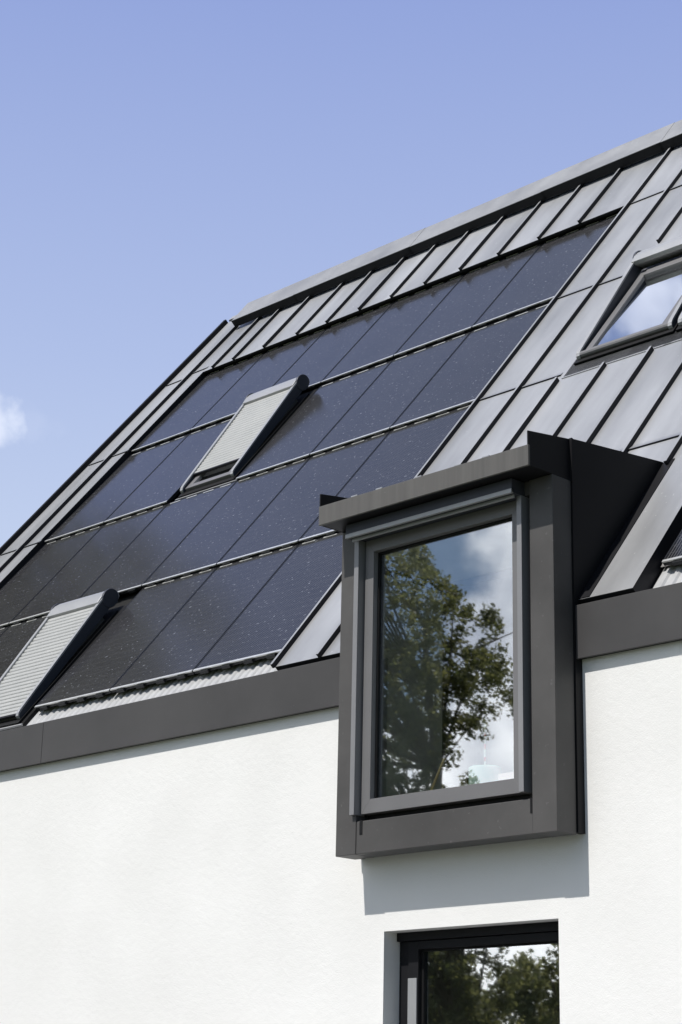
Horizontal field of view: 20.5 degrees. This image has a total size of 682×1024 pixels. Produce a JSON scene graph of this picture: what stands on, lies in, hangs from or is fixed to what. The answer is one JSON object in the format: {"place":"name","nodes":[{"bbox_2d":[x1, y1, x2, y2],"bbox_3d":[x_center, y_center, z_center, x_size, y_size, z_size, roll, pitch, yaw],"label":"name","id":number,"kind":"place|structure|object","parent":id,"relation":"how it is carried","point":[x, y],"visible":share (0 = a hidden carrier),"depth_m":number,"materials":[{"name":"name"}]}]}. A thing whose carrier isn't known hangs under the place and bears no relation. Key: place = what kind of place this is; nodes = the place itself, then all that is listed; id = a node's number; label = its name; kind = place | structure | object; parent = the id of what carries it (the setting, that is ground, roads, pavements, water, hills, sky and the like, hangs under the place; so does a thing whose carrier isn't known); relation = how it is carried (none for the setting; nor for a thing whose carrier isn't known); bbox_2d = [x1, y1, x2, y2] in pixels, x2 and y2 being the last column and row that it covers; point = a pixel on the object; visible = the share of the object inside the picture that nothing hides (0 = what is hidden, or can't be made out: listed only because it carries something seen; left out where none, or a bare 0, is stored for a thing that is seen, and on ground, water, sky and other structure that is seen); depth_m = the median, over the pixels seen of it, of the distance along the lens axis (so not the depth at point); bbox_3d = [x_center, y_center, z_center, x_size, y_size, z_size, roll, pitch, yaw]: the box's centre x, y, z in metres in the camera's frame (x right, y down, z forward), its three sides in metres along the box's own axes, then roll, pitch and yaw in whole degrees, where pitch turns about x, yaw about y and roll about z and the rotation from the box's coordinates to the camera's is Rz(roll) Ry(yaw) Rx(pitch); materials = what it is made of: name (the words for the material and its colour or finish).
{"place":"outdoors","nodes":[
{"label":"outdoors","id":0,"kind":"place"},
{"bbox_2d":[0,120,681,1023],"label":"house","id":1,"kind":"structure","parent":0,"point":[286,834],"depth_m":13.68,"materials":[{"name":"metal"}]},
{"bbox_2d":[0,626,9,635],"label":"solar panel","id":2,"kind":"object","parent":1,"relation":"attached to","point":[3,630],"visible":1,"depth_m":18.98,"materials":[{"name":"black glass"}]},
{"bbox_2d":[0,616,46,677],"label":"solar panel","id":3,"kind":"object","parent":1,"relation":"attached to","point":[14,639],"visible":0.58,"depth_m":18.43,"materials":[{"name":"black glass"}]},
{"bbox_2d":[0,525,103,628],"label":"solar panel","id":4,"kind":"object","parent":1,"relation":"attached to","point":[31,578],"visible":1,"depth_m":19.98,"materials":[{"name":"black glass"}]},
{"bbox_2d":[0,588,126,730],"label":"roof window","id":5,"kind":"structure","parent":1,"relation":"in","point":[69,628],"depth_m":17.13,"materials":[{"name":"grey metal"}]},
{"bbox_2d":[9,504,167,624],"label":"solar panel","id":6,"kind":"object","parent":1,"relation":"attached to","point":[86,566],"visible":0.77,"depth_m":19.16,"materials":[{"name":"black glass"}]},
{"bbox_2d":[45,434,188,542],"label":"solar panel","id":7,"kind":"object","parent":1,"relation":"attached to","point":[109,496],"visible":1,"depth_m":21.00,"materials":[{"name":"blue glass"}]},
{"bbox_2d":[34,567,216,710],"bbox_3d":[-1.882,1.113,16.591,1.051,1.747,0.039,-16,-65,43],"label":"solar panel","id":8,"kind":"object","parent":1,"relation":"attached to","point":[108,658],"visible":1,"depth_m":16.53,"materials":[{"name":"black glass"}]},
{"bbox_2d":[80,482,235,597],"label":"solar panel","id":9,"kind":"object","parent":1,"relation":"attached to","point":[148,550],"visible":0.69,"depth_m":18.45,"materials":[{"name":"blue glass"}]},
{"bbox_2d":[104,419,230,523],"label":"solar panel","id":10,"kind":"object","parent":1,"relation":"attached to","point":[161,484],"visible":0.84,"depth_m":20.25,"materials":[{"name":"blue glass"}]},
{"bbox_2d":[132,351,266,452],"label":"solar panel","id":11,"kind":"object","parent":1,"relation":"attached to","point":[196,404],"visible":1,"depth_m":22.16,"materials":[{"name":"blue glass"}]},
{"bbox_2d":[110,544,298,692],"bbox_3d":[-1.136,0.894,15.865,1.051,1.747,0.039,-16,-65,43],"label":"solar panel","id":12,"kind":"object","parent":1,"relation":"attached to","point":[190,635],"visible":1,"depth_m":15.80,"materials":[{"name":"black glass"}]},
{"bbox_2d":[142,457,310,587],"bbox_3d":[-1.070,0.099,17.733,1.051,1.747,0.040,-16,-65,43],"label":"solar panel","id":13,"kind":"object","parent":1,"relation":"attached to","point":[215,534],"visible":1,"depth_m":17.68,"materials":[{"name":"blue glass"}]},
{"bbox_2d":[175,374,316,500],"bbox_3d":[-0.960,-0.754,19.645,1.131,1.477,0.955,18,-24,-41],"label":"roof window","id":14,"kind":"structure","parent":1,"relation":"in","point":[262,414],"depth_m":19.50,"materials":[{"name":"grey metal"}]},
{"bbox_2d":[190,327,327,431],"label":"solar panel","id":15,"kind":"object","parent":1,"relation":"attached to","point":[269,368],"visible":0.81,"depth_m":21.50,"materials":[{"name":"blue glass"}]},
{"bbox_2d":[193,532,342,673],"bbox_3d":[-0.390,0.674,15.139,1.051,1.747,0.039,-16,-65,43],"label":"solar panel","id":16,"kind":"object","parent":1,"relation":"attached to","point":[270,619],"visible":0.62,"depth_m":15.05,"materials":[{"name":"black glass"}]},
{"bbox_2d":[217,431,390,565],"bbox_3d":[-0.324,-0.121,17.006,1.051,1.747,0.040,-16,-65,43],"label":"solar panel","id":17,"kind":"object","parent":1,"relation":"attached to","point":[288,516],"visible":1,"depth_m":16.97,"materials":[{"name":"blue glass"}]},
{"bbox_2d":[236,361,391,480],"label":"solar panel","id":18,"kind":"object","parent":1,"relation":"attached to","point":[310,424],"visible":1,"depth_m":18.82,"materials":[{"name":"blue glass"}]},
{"bbox_2d":[274,301,394,391],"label":"solar panel","id":19,"kind":"object","parent":1,"relation":"attached to","point":[322,356],"visible":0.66,"depth_m":20.84,"materials":[{"name":"blue glass"}]},
{"bbox_2d":[298,404,470,542],"bbox_3d":[0.422,-0.340,16.280,1.051,1.747,0.040,-16,-65,43],"label":"solar panel","id":20,"kind":"object","parent":1,"relation":"attached to","point":[403,454],"visible":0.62,"depth_m":16.44,"materials":[{"name":"blue glass"}]},
{"bbox_2d":[310,332,470,455],"bbox_3d":[0.489,-1.135,18.148,1.051,1.747,0.039,-16,-65,43],"label":"solar panel","id":21,"kind":"object","parent":1,"relation":"attached to","point":[387,397],"visible":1,"depth_m":18.10,"materials":[{"name":"blue glass"}]},
{"bbox_2d":[321,273,465,383],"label":"solar panel","id":22,"kind":"object","parent":1,"relation":"attached to","point":[390,331],"visible":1,"depth_m":19.98,"materials":[{"name":"blue glass"}]},
{"bbox_2d":[394,243,542,357],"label":"solar panel","id":23,"kind":"object","parent":1,"relation":"attached to","point":[467,301],"visible":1,"depth_m":19.25,"materials":[{"name":"blue glass"}]},
{"bbox_2d":[390,304,547,429],"bbox_3d":[1.235,-1.355,17.422,1.051,1.747,0.039,-16,-65,43],"label":"solar panel","id":24,"kind":"object","parent":1,"relation":"attached to","point":[463,375],"visible":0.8,"depth_m":17.38,"materials":[{"name":"blue glass"}]},
{"bbox_2d":[397,921,558,1023],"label":"window","id":25,"kind":"structure","parent":1,"relation":"in","point":[415,947],"depth_m":12.36,"materials":[{"name":"black metal"}]},
{"bbox_2d":[472,213,617,329],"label":"solar panel","id":26,"kind":"object","parent":1,"relation":"attached to","point":[542,276],"visible":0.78,"depth_m":18.54,"materials":[{"name":"blue glass"}]},
{"bbox_2d":[561,236,681,378],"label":"roof window","id":27,"kind":"structure","parent":1,"relation":"in","point":[645,306],"depth_m":15.80,"materials":[{"name":"grey metal"}]},
{"bbox_2d":[662,530,681,565],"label":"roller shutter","id":28,"kind":"object","parent":1,"relation":"attached to","point":[673,556],"visible":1,"depth_m":11.84,"materials":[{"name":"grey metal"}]},
{"bbox_2d":[663,312,681,345],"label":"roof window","id":29,"kind":"structure","parent":1,"relation":"in","point":[679,328],"depth_m":14.93,"materials":[{"name":"grey metal"}]},
{"bbox_2d":[0,0,681,546],"label":"sky","id":30,"kind":"structure","parent":0,"point":[168,168],"materials":[{"name":"blue"}]},
{"bbox_2d":[430,749,453,789],"bbox_3d":[0.663,1.727,12.524,0.084,0.283,0.210,18,-24,-41],"label":"brush","id":31,"kind":"object","parent":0,"point":[447,753],"visible":0.96,"depth_m":12.51,"materials":[{"name":"brown wood"}]},
{"bbox_2d":[468,765,500,784],"bbox_3d":[0.934,1.723,12.234,0.212,0.126,0.212,18,-24,-41],"label":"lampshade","id":32,"kind":"object","parent":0,"point":[482,773],"visible":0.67,"depth_m":12.15,"materials":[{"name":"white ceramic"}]},
{"bbox_2d":[484,723,485,764],"bbox_3d":[0.940,1.571,12.281,0.013,0.385,0.013,18,-24,-41],"label":"lamp cord","id":33,"kind":"object","parent":32,"relation":"in","point":[484,743],"visible":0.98,"depth_m":12.29,"materials":[{"name":"white paint"}]},
{"bbox_2d":[498,772,513,779],"bbox_3d":[1.115,1.713,12.088,0.140,0.062,0.160,18,-24,-41],"label":"card box","id":34,"kind":"object","parent":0,"point":[507,775],"visible":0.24,"depth_m":12.05,"materials":[{"name":"white cardboard"}]}
]}

